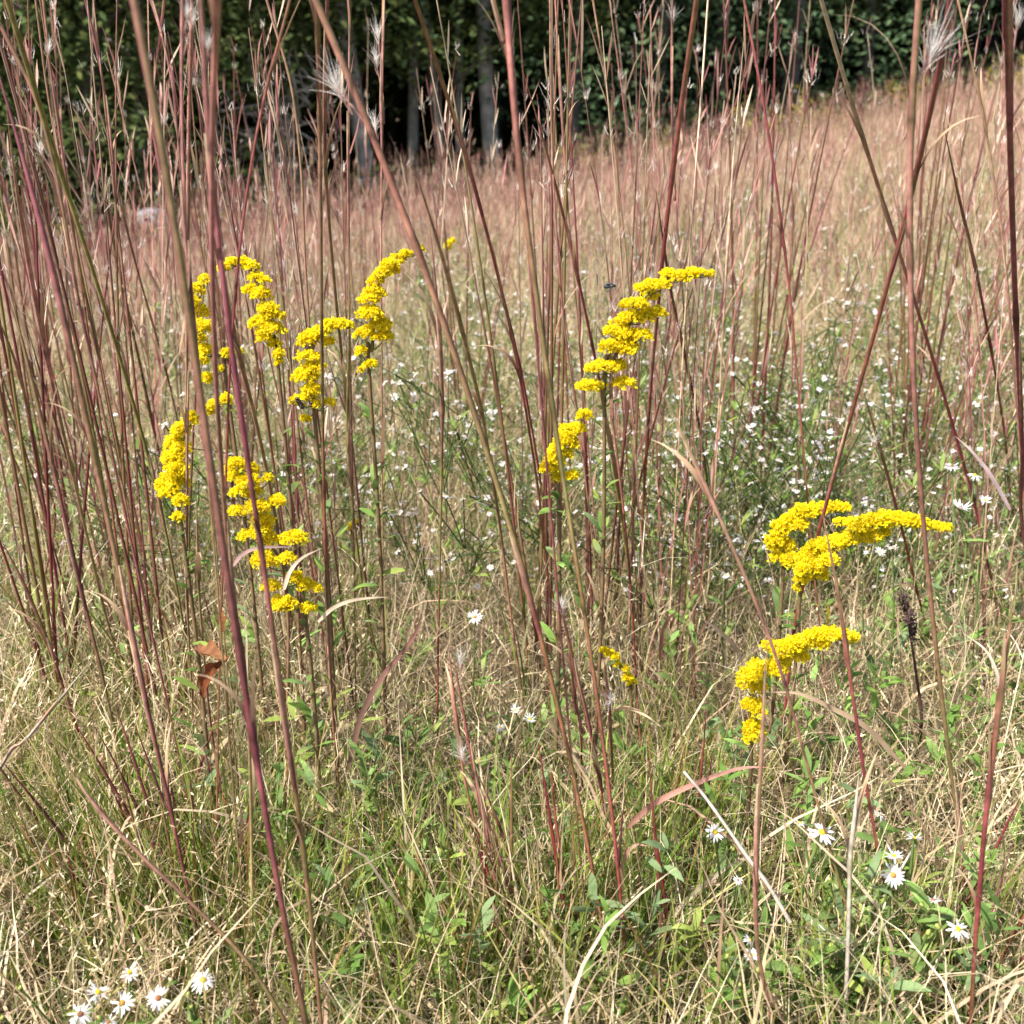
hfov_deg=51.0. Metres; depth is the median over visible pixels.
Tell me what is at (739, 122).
distant goldenrod
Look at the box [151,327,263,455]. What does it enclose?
white aster
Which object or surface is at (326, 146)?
bluestem stalk
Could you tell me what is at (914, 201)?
white aster
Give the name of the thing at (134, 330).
white aster
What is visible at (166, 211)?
bluestem clump
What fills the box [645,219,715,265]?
white aster
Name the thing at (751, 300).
white aster
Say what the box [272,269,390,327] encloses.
white aster
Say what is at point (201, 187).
bluestem clump
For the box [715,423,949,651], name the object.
white aster
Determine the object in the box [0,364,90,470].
white aster
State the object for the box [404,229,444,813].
bluestem stalk
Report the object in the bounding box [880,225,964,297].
white aster
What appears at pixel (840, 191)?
bluestem clump
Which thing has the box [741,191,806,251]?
white aster
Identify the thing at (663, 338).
white aster
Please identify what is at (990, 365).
bluestem clump
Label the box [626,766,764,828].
bent straw
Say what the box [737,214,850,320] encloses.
white aster
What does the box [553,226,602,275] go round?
white aster
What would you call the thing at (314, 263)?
white aster
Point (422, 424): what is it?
white aster
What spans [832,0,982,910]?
bluestem stalk
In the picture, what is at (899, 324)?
white aster
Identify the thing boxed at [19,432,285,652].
white aster
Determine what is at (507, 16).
bluestem stalk
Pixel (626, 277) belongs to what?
white aster
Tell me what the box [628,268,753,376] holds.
white aster
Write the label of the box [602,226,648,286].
white aster
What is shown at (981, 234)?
white aster
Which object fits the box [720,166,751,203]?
white aster
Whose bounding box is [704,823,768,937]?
white aster
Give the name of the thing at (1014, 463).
white aster
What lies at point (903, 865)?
dry stem
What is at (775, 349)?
white aster
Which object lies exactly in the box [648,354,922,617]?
white aster
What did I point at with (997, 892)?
bluestem stalk
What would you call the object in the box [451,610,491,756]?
white aster
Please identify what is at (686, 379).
white aster
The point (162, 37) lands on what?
bluestem stalk
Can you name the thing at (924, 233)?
bluestem clump
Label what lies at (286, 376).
white aster
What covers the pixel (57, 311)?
bluestem clump
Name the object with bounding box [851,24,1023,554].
bluestem clump
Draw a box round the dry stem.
[828,845,915,1004]
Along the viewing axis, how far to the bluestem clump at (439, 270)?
1.47 m
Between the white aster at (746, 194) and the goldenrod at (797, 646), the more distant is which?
the white aster at (746, 194)
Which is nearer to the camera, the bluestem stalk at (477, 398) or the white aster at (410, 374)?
the bluestem stalk at (477, 398)
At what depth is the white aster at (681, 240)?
3.73 m
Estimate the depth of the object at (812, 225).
3.46 m
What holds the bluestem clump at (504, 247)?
on the ground at (585, 721)
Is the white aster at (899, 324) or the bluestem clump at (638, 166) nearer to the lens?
the white aster at (899, 324)
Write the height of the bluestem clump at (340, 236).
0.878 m
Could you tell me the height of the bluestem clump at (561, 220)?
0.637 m
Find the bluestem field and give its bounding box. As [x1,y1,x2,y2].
[0,44,1023,362]
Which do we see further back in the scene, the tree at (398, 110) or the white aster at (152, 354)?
the tree at (398, 110)
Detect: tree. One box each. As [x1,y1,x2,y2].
[0,0,173,269]
[0,0,323,274]
[0,0,350,268]
[0,0,409,235]
[3,0,433,246]
[64,0,484,227]
[110,0,557,213]
[185,0,609,196]
[232,0,651,197]
[269,0,619,203]
[279,0,703,187]
[335,0,810,179]
[431,0,893,160]
[559,0,852,131]
[566,0,1019,134]
[733,0,1003,118]
[843,0,990,98]
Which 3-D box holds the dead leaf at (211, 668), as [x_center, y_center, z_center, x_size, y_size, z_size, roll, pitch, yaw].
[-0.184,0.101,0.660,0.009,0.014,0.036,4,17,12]
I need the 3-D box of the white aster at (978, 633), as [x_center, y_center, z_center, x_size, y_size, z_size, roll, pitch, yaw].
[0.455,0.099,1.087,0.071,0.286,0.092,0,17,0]
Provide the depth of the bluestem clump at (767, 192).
1.62 m
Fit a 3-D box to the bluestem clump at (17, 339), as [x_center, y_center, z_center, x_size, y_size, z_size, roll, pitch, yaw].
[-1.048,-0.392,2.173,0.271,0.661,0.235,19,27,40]
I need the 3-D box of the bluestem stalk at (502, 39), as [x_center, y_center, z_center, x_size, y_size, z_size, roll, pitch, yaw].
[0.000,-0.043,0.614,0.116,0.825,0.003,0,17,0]
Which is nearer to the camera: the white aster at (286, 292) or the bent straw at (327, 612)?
the bent straw at (327, 612)
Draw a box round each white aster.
[0,350,163,496]
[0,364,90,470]
[0,368,74,503]
[0,374,76,479]
[0,382,225,537]
[0,396,142,531]
[0,431,75,562]
[0,961,179,1023]
[1,410,160,527]
[12,421,387,653]
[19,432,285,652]
[33,299,121,361]
[34,392,266,606]
[51,282,216,399]
[53,279,119,330]
[77,267,120,309]
[83,411,356,640]
[89,319,153,359]
[114,268,233,328]
[115,326,211,445]
[120,315,240,398]
[121,332,236,390]
[132,279,241,357]
[139,296,213,424]
[145,356,418,612]
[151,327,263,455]
[151,345,372,481]
[156,303,239,349]
[159,326,309,468]
[167,272,226,387]
[185,968,231,1023]
[188,387,356,579]
[227,260,317,372]
[227,322,318,392]
[237,403,397,563]
[238,301,342,395]
[238,404,380,533]
[241,272,309,322]
[244,295,435,435]
[244,393,446,557]
[244,444,406,593]
[248,387,438,569]
[261,261,329,307]
[266,288,331,382]
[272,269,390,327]
[275,367,402,445]
[277,247,354,307]
[283,246,340,292]
[284,309,400,382]
[290,380,629,677]
[293,318,479,507]
[305,277,372,397]
[306,381,453,520]
[324,356,610,624]
[331,299,409,397]
[331,427,493,677]
[332,344,458,465]
[338,217,370,285]
[341,253,489,398]
[350,216,388,263]
[350,256,435,310]
[353,304,471,427]
[356,339,613,566]
[358,369,620,671]
[363,220,438,284]
[367,217,415,252]
[369,383,533,476]
[383,235,428,325]
[386,254,458,325]
[386,281,549,403]
[389,253,518,328]
[390,198,454,248]
[390,257,544,377]
[391,357,568,440]
[391,420,625,668]
[392,331,579,529]
[394,317,541,480]
[397,362,743,566]
[401,288,480,368]
[414,260,481,321]
[414,260,499,349]
[422,200,499,294]
[425,267,511,325]
[435,314,576,435]
[436,235,496,318]
[436,313,590,453]
[439,264,523,324]
[440,230,488,288]
[443,267,590,355]
[443,440,683,566]
[447,267,573,392]
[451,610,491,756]
[453,333,535,426]
[455,437,670,552]
[458,232,526,265]
[459,292,665,445]
[469,442,883,695]
[471,217,516,274]
[473,417,600,553]
[482,320,538,377]
[493,703,552,807]
[495,236,545,285]
[495,250,540,308]
[502,303,722,454]
[516,409,681,642]
[523,325,692,495]
[537,221,614,316]
[540,215,595,283]
[544,281,619,337]
[546,271,660,418]
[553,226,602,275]
[553,275,633,333]
[554,457,761,659]
[556,273,646,367]
[556,350,689,452]
[574,285,741,434]
[576,206,648,281]
[576,445,854,677]
[579,214,635,272]
[581,268,620,341]
[582,207,615,239]
[582,222,696,302]
[584,235,683,320]
[587,371,749,503]
[588,357,705,501]
[595,392,771,597]
[596,376,872,626]
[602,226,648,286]
[619,387,735,540]
[620,246,678,324]
[625,315,889,517]
[625,384,790,559]
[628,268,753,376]
[629,376,779,650]
[630,436,758,565]
[635,464,809,612]
[639,268,798,348]
[640,333,748,425]
[640,345,855,450]
[641,431,819,593]
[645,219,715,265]
[647,375,911,650]
[648,243,723,327]
[648,259,737,326]
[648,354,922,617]
[656,208,751,258]
[657,223,709,304]
[661,219,725,311]
[661,318,789,426]
[662,275,784,402]
[664,286,761,375]
[664,454,815,661]
[667,213,697,265]
[667,232,782,333]
[668,334,790,451]
[672,283,785,418]
[678,278,746,362]
[679,255,772,350]
[679,265,715,318]
[681,324,855,500]
[682,343,790,442]
[688,177,728,237]
[690,259,771,319]
[698,172,794,222]
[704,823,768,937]
[705,876,807,1023]
[707,572,740,719]
[709,369,866,562]
[712,179,751,255]
[712,406,982,651]
[713,217,789,271]
[715,408,924,593]
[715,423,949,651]
[717,277,766,357]
[719,411,886,535]
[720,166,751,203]
[726,191,760,245]
[727,175,793,241]
[728,285,856,453]
[730,301,958,504]
[731,350,980,576]
[735,387,905,533]
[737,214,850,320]
[738,371,875,511]
[740,204,812,255]
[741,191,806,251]
[744,377,919,493]
[748,455,969,664]
[752,230,924,320]
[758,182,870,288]
[764,244,942,380]
[766,357,901,481]
[767,352,865,474]
[782,818,872,960]
[799,164,840,234]
[803,315,967,430]
[804,375,1002,513]
[811,333,1022,482]
[815,464,1007,626]
[817,328,1023,547]
[818,159,881,205]
[818,303,975,425]
[825,308,1023,417]
[827,288,1009,411]
[828,290,907,354]
[833,158,891,219]
[836,245,882,294]
[839,257,939,358]
[841,236,899,291]
[841,381,957,495]
[842,172,932,259]
[845,431,1023,612]
[847,372,1000,490]
[851,810,956,1018]
[854,345,1023,505]
[855,172,958,238]
[855,336,1023,436]
[856,895,968,1023]
[858,544,900,751]
[863,297,1023,391]
[866,357,1016,513]
[868,220,975,287]
[875,223,976,288]
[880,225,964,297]
[884,265,986,327]
[894,361,1023,612]
[897,265,1023,439]
[899,363,1023,495]
[902,232,1023,333]
[914,194,939,248]
[917,221,978,303]
[917,264,1023,390]
[921,309,999,433]
[935,272,1022,339]
[937,190,997,293]
[943,195,996,251]
[944,271,1023,414]
[945,145,1014,213]
[945,246,1023,334]
[946,463,991,736]
[949,152,985,189]
[953,216,1018,287]
[953,546,1023,662]
[969,261,1023,385]
[972,215,1022,266]
[972,401,1023,580]
[973,231,1022,302]
[977,185,1021,254]
[986,421,1023,480]
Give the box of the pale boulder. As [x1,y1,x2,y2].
[137,208,169,229]
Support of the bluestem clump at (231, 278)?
on the ground at (585, 721)
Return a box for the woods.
[0,0,1023,264]
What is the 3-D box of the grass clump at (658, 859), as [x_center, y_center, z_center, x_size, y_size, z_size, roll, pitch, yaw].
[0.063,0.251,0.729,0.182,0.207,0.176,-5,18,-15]
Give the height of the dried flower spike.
0.220 m
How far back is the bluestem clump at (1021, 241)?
2.02 m
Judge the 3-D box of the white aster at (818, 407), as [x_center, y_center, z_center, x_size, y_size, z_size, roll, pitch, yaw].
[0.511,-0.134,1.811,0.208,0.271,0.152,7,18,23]
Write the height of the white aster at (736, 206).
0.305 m
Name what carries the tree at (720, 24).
on the ground at (585, 721)
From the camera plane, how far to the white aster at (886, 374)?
1.98 m
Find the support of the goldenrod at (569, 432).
on the ground at (585, 721)
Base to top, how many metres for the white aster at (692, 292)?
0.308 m
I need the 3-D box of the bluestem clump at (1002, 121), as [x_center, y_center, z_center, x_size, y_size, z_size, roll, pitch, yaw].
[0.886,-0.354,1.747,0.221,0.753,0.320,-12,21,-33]
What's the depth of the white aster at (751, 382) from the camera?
2.01 m
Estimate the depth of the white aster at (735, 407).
1.43 m
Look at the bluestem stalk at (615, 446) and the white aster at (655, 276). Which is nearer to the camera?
the bluestem stalk at (615, 446)
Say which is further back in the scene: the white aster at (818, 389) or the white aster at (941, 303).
the white aster at (941, 303)
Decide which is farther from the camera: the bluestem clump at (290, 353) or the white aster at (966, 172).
the white aster at (966, 172)
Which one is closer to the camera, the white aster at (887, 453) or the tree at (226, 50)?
the white aster at (887, 453)
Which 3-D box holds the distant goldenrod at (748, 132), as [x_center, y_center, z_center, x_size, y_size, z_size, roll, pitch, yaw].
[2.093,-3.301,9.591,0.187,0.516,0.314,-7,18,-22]
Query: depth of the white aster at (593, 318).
2.39 m
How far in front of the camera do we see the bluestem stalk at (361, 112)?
0.59 m
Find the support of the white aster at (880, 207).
on the ground at (585, 721)
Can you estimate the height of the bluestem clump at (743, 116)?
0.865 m
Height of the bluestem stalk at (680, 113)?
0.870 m
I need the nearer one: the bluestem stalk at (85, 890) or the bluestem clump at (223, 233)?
the bluestem stalk at (85, 890)
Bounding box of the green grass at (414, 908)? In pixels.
[0,276,1023,1023]
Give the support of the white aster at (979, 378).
on the ground at (585, 721)
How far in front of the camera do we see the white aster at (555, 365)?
1.93 m
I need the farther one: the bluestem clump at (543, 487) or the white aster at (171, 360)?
the white aster at (171, 360)
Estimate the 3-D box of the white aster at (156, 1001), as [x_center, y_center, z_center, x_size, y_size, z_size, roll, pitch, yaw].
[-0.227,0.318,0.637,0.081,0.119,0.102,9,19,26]
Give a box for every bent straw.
[233,546,292,565]
[283,548,320,589]
[318,597,383,621]
[346,607,423,770]
[398,707,416,983]
[620,843,646,947]
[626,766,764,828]
[633,849,773,990]
[659,610,677,659]
[695,614,742,662]
[775,691,905,768]
[955,436,1010,510]
[966,635,999,685]
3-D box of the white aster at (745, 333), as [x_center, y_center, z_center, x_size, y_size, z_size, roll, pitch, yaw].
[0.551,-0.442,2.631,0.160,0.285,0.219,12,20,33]
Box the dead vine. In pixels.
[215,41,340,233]
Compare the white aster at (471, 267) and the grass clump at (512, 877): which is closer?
the grass clump at (512, 877)
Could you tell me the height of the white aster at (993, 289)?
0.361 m
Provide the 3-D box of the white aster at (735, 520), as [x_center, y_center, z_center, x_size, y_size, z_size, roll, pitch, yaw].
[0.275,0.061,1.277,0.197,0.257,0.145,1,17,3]
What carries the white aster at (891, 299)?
on the ground at (585, 721)
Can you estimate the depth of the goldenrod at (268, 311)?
0.85 m
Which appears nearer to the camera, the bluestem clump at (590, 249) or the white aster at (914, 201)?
the bluestem clump at (590, 249)
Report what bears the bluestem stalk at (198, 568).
on the ground at (585, 721)
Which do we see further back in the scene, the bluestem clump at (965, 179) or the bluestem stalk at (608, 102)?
the bluestem clump at (965, 179)
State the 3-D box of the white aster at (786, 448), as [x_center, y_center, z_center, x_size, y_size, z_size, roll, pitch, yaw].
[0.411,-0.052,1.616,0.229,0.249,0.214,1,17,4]
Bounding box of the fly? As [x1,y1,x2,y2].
[603,282,615,290]
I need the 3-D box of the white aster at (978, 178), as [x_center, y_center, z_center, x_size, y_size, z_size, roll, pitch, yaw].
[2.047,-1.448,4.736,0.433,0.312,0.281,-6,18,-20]
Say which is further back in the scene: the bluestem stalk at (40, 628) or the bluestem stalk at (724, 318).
the bluestem stalk at (724, 318)
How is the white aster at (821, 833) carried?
on the ground at (585, 721)
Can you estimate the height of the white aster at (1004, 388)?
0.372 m
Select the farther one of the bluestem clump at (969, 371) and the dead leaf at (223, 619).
the bluestem clump at (969, 371)
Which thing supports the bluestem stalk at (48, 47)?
on the ground at (585, 721)
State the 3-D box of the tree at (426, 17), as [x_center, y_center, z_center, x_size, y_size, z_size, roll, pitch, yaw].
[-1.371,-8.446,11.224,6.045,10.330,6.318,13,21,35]
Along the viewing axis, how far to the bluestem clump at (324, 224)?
5.04 m
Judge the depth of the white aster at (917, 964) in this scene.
0.66 m
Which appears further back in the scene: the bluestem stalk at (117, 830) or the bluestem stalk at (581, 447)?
the bluestem stalk at (581, 447)
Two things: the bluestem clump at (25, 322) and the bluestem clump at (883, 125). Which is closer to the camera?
the bluestem clump at (25, 322)
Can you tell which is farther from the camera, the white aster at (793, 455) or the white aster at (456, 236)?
the white aster at (456, 236)
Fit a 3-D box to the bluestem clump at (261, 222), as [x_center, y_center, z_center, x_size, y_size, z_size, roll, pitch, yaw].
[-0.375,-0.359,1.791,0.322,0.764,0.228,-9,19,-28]
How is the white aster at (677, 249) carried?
on the ground at (585, 721)
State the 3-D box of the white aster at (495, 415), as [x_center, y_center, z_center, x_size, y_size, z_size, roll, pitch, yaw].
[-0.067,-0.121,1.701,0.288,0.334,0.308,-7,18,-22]
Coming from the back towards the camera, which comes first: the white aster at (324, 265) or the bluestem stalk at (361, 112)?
the white aster at (324, 265)
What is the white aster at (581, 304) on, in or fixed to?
on the ground at (585, 721)
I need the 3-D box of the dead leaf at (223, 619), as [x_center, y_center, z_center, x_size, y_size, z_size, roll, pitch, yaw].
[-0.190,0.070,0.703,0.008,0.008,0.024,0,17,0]
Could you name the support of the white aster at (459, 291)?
on the ground at (585, 721)
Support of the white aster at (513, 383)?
on the ground at (585, 721)
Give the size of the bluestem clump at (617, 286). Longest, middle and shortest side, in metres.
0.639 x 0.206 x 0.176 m
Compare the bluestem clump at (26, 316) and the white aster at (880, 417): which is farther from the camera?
the bluestem clump at (26, 316)
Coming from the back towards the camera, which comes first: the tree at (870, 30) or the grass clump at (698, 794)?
the tree at (870, 30)
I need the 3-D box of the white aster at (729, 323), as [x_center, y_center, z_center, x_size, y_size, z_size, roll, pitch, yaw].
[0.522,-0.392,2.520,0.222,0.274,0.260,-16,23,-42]
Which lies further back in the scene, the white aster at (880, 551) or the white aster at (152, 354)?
the white aster at (152, 354)
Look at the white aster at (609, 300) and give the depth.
3.05 m
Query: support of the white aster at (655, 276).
on the ground at (585, 721)
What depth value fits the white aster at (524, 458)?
1.54 m
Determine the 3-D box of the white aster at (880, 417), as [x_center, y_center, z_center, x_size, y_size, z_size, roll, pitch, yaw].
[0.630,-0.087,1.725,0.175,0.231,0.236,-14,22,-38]
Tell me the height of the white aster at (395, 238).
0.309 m
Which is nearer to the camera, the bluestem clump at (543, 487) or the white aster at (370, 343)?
the bluestem clump at (543, 487)
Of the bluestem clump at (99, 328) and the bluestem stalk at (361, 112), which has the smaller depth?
the bluestem stalk at (361, 112)
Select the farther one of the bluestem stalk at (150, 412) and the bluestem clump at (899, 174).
the bluestem clump at (899, 174)
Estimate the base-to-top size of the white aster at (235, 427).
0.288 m
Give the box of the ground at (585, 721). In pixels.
[0,46,1023,1023]
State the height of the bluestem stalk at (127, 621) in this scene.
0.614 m
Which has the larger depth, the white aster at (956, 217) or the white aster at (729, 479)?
the white aster at (956, 217)
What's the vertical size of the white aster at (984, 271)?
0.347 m
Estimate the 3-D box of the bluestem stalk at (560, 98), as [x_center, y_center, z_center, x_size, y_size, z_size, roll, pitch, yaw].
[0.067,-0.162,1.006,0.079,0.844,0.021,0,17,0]
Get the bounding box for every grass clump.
[0,540,345,806]
[0,659,235,992]
[0,672,444,1023]
[385,734,635,1017]
[488,703,768,1023]
[592,696,815,917]
[780,767,1023,1023]
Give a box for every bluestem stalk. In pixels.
[0,21,206,880]
[0,78,214,1002]
[0,323,55,673]
[0,661,90,771]
[1,540,102,796]
[4,0,201,789]
[5,272,137,816]
[6,105,134,719]
[26,324,97,597]
[35,0,181,781]
[39,837,137,951]
[42,0,165,706]
[49,734,288,1023]
[70,220,157,614]
[84,0,151,662]
[100,143,171,523]
[109,183,181,435]
[129,0,309,1023]
[139,772,168,876]
[150,0,245,867]
[156,0,193,767]
[179,0,252,1023]
[189,772,204,856]
[195,491,214,751]
[197,0,322,1023]
[199,160,295,818]
[208,0,253,1013]
[211,744,220,860]
[213,0,299,918]
[220,747,265,956]
[266,0,358,798]
[305,0,343,847]
[307,0,615,1003]
[323,0,374,713]
[325,250,402,749]
[347,0,356,791]
[362,0,390,752]
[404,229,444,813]
[411,160,537,794]
[413,0,561,698]
[433,860,536,1004]
[444,640,495,897]
[449,639,497,890]
[455,809,518,914]
[466,762,534,977]
[479,0,595,1019]
[479,243,551,732]
[502,0,629,1019]
[521,65,637,673]
[544,587,613,871]
[549,0,616,770]
[554,0,609,689]
[558,625,583,804]
[583,661,661,814]
[591,0,662,698]
[599,388,639,654]
[609,289,644,794]
[639,0,698,677]
[651,374,859,947]
[656,192,736,625]
[663,0,708,730]
[665,0,711,693]
[697,43,743,701]
[735,640,774,1023]
[743,0,834,764]
[771,0,977,830]
[811,751,877,1023]
[819,0,1002,639]
[821,506,899,928]
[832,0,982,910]
[861,390,941,667]
[942,120,1023,547]
[956,600,1013,1023]
[957,0,1023,510]
[964,804,1023,1016]
[1003,0,1023,546]
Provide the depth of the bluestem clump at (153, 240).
1.30 m
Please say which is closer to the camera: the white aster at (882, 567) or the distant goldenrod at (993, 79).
the white aster at (882, 567)
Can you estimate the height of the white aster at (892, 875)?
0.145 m
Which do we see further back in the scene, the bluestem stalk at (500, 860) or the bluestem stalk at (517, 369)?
the bluestem stalk at (517, 369)
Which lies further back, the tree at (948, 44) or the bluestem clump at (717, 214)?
the tree at (948, 44)
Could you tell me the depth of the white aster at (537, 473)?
1.55 m
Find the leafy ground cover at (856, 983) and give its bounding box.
[0,253,1023,1023]
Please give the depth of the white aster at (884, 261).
3.28 m
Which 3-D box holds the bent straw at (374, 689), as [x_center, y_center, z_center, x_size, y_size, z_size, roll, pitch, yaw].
[-0.096,0.134,0.805,0.068,0.146,0.003,5,18,15]
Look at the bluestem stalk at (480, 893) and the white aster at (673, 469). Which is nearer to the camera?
the bluestem stalk at (480, 893)
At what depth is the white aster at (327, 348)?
2.21 m
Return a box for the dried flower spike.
[893,592,922,817]
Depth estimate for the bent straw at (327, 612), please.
0.69 m
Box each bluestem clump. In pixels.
[0,0,122,639]
[0,0,192,716]
[0,0,209,764]
[0,0,227,800]
[0,13,258,695]
[0,67,184,502]
[0,136,129,584]
[0,230,37,423]
[0,234,21,381]
[1,242,38,379]
[3,0,141,494]
[10,0,244,648]
[21,203,73,364]
[32,127,196,528]
[37,169,97,319]
[67,215,105,341]
[85,192,135,377]
[86,214,145,326]
[96,0,240,565]
[96,1,370,622]
[101,192,174,418]
[127,210,158,312]
[142,204,169,361]
[147,140,285,436]
[149,154,261,382]
[155,38,289,497]
[161,176,208,282]
[165,0,290,612]
[167,14,397,754]
[170,139,296,494]
[184,0,393,723]
[190,160,250,344]
[190,197,206,269]
[193,0,418,670]
[232,53,384,467]
[249,172,297,313]
[267,171,341,515]
[268,89,436,563]
[278,155,318,317]
[289,176,387,405]
[301,11,398,443]
[306,178,370,326]
[313,175,341,293]
[357,42,511,601]
[394,143,411,262]
[401,52,526,517]
[420,167,448,278]
[430,0,661,757]
[452,150,494,258]
[467,0,632,607]
[468,143,536,308]
[485,82,610,649]
[491,176,528,317]
[493,98,802,709]
[514,160,585,366]
[524,126,607,411]
[528,0,724,717]
[541,127,585,306]
[543,141,562,222]
[560,121,641,413]
[566,0,678,513]
[568,0,778,742]
[576,0,788,616]
[585,0,726,453]
[594,146,615,232]
[618,161,648,292]
[620,110,648,259]
[621,0,795,583]
[629,136,645,236]
[634,1,797,514]
[645,169,722,415]
[660,105,710,285]
[674,102,724,233]
[688,139,751,336]
[709,71,855,432]
[712,0,869,451]
[716,0,853,571]
[717,171,738,294]
[726,126,748,225]
[751,111,816,310]
[772,73,918,629]
[797,142,848,321]
[799,95,853,269]
[802,142,891,402]
[806,115,899,427]
[838,0,1023,613]
[840,44,1023,644]
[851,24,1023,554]
[858,85,936,259]
[861,0,996,442]
[864,0,1016,493]
[870,90,895,178]
[893,84,935,237]
[907,107,1023,733]
[912,120,1023,608]
[935,79,990,294]
[935,113,998,277]
[951,57,1023,457]
[953,0,1023,458]
[977,75,1022,259]
[1004,138,1023,251]
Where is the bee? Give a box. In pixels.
[290,397,307,408]
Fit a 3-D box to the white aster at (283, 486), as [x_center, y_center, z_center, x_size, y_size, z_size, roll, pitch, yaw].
[-0.336,0.043,1.196,0.409,0.326,0.158,-1,17,-2]
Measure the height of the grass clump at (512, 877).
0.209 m
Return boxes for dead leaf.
[193,640,225,660]
[197,657,228,697]
[216,611,225,631]
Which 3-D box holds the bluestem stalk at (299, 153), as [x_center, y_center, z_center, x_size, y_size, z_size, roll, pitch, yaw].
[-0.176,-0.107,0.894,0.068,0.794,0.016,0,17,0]
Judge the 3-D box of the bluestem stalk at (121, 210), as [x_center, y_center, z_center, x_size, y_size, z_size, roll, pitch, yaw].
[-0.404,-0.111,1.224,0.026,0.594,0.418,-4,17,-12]
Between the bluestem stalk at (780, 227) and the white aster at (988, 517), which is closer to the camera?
the bluestem stalk at (780, 227)
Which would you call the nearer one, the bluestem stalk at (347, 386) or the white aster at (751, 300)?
the bluestem stalk at (347, 386)
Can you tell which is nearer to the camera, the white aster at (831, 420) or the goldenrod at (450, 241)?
the white aster at (831, 420)
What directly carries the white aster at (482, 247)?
on the ground at (585, 721)
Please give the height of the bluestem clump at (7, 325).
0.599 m
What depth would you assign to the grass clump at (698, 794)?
0.83 m
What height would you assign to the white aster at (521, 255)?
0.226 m
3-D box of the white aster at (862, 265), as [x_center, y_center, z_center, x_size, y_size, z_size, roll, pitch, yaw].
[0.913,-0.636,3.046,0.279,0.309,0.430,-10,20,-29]
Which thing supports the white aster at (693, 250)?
on the ground at (585, 721)
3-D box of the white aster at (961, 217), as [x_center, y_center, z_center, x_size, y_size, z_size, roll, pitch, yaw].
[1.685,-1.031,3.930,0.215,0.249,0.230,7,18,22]
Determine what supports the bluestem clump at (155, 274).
on the ground at (585, 721)
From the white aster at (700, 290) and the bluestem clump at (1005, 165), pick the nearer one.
the white aster at (700, 290)
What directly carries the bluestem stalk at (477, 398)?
on the ground at (585, 721)
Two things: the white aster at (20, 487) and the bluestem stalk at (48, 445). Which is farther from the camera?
the white aster at (20, 487)
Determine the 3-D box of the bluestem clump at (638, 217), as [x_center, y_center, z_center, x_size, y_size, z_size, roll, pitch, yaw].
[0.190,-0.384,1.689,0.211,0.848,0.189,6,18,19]
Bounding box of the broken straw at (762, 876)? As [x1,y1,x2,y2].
[683,771,791,923]
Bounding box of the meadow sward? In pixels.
[0,85,1023,424]
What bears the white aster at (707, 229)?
on the ground at (585, 721)
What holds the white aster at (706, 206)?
on the ground at (585, 721)
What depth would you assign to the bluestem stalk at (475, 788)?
0.72 m
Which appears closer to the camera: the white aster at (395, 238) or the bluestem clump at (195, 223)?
the white aster at (395, 238)
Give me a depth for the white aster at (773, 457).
1.29 m
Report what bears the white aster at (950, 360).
on the ground at (585, 721)
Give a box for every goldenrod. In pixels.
[153,391,234,831]
[192,273,290,775]
[216,254,327,803]
[224,455,355,867]
[288,316,367,836]
[344,518,358,648]
[352,244,425,791]
[443,236,456,413]
[538,407,593,823]
[574,266,714,812]
[598,646,638,798]
[721,623,860,884]
[731,89,752,143]
[744,120,756,149]
[753,499,852,819]
[760,508,954,843]
[766,103,797,158]
[790,85,815,156]
[888,79,932,118]
[986,63,1003,94]
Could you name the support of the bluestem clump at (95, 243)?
on the ground at (585, 721)
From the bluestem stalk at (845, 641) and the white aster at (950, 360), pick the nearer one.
the bluestem stalk at (845, 641)
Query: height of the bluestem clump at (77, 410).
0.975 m
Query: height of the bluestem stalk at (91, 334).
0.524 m
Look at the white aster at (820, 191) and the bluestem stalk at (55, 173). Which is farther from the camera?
the white aster at (820, 191)
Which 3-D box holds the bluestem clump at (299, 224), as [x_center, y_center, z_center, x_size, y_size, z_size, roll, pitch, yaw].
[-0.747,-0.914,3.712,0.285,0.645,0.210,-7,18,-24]
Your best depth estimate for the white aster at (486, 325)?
2.26 m
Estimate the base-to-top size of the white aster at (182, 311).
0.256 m
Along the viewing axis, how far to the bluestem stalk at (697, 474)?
0.64 m
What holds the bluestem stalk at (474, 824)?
on the ground at (585, 721)
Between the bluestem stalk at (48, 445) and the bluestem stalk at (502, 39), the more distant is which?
the bluestem stalk at (48, 445)
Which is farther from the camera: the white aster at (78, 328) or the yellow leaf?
the white aster at (78, 328)
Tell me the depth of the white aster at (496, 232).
4.21 m
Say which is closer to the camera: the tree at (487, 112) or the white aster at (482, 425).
the white aster at (482, 425)
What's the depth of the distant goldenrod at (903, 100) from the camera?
9.88 m
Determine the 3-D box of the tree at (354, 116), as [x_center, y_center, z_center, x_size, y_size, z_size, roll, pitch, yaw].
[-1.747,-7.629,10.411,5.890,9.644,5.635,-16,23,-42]
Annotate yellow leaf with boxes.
[826,604,829,626]
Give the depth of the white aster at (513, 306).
2.92 m
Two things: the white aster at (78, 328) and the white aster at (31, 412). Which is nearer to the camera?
the white aster at (31, 412)
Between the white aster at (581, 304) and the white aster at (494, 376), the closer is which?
the white aster at (494, 376)
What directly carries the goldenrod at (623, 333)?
on the ground at (585, 721)
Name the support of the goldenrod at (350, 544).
on the ground at (585, 721)
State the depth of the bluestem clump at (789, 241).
2.05 m
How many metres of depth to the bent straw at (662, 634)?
0.97 m

